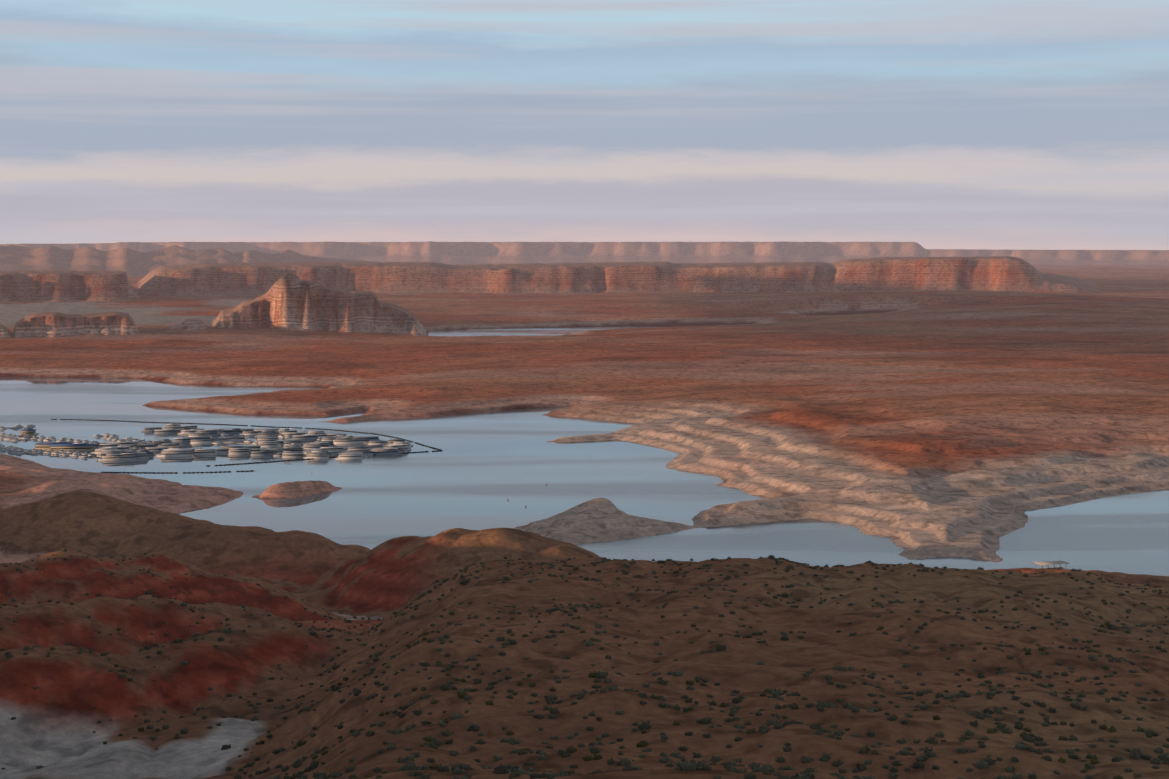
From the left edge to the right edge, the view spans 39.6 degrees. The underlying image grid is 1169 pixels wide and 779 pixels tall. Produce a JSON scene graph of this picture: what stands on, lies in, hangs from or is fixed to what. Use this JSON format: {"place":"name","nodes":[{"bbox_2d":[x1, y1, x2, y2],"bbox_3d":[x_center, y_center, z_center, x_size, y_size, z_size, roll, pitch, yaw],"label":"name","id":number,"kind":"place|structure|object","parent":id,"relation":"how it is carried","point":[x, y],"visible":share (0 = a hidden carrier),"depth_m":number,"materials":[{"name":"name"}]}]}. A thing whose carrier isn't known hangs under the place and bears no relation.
{"place":"outdoors","nodes":[
{"label":"outdoors","id":0,"kind":"place"},
{"bbox_2d":[0,241,1168,778],"bbox_3d":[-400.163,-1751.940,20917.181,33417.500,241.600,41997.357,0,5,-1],"label":"terrain","id":1,"kind":"structure","parent":0,"point":[914,401],"depth_m":892.12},
{"bbox_2d":[0,548,1168,778],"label":"shrubs","id":2,"kind":"object","parent":1,"relation":"on","point":[682,764],"visible":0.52,"depth_m":276.16,"materials":[{"name":"green plant"}]},
{"bbox_2d":[1033,561,1069,569],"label":"picnic shelter","id":3,"kind":"object","parent":1,"relation":"on","point":[1047,563],"visible":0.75,"depth_m":763.15,"materials":[{"name":"white metal"}]},
{"bbox_2d":[0,327,1168,575],"bbox_3d":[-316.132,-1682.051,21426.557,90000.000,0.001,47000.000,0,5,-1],"label":"lake water","id":4,"kind":"structure","parent":0,"point":[482,471],"depth_m":1073.52,"materials":[{"name":"blue liquid"}]},
{"bbox_2d":[0,427,401,457],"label":"marina docks","id":5,"kind":"object","parent":4,"relation":"on","point":[53,447],"visible":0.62,"depth_m":1258.07,"materials":[{"name":"grey"}]},
{"bbox_2d":[0,424,412,460],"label":"houseboats","id":6,"kind":"object","parent":4,"relation":"on","point":[128,448],"visible":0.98,"depth_m":1267.91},
{"bbox_2d":[60,414,546,506],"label":"floating breakwater","id":7,"kind":"object","parent":4,"relation":"on","point":[252,462],"visible":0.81,"depth_m":1281.10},
{"bbox_2d":[0,0,1168,249],"label":"sky","id":8,"kind":"structure","parent":0,"point":[932,124],"materials":[{"name":"blue"}]}
]}

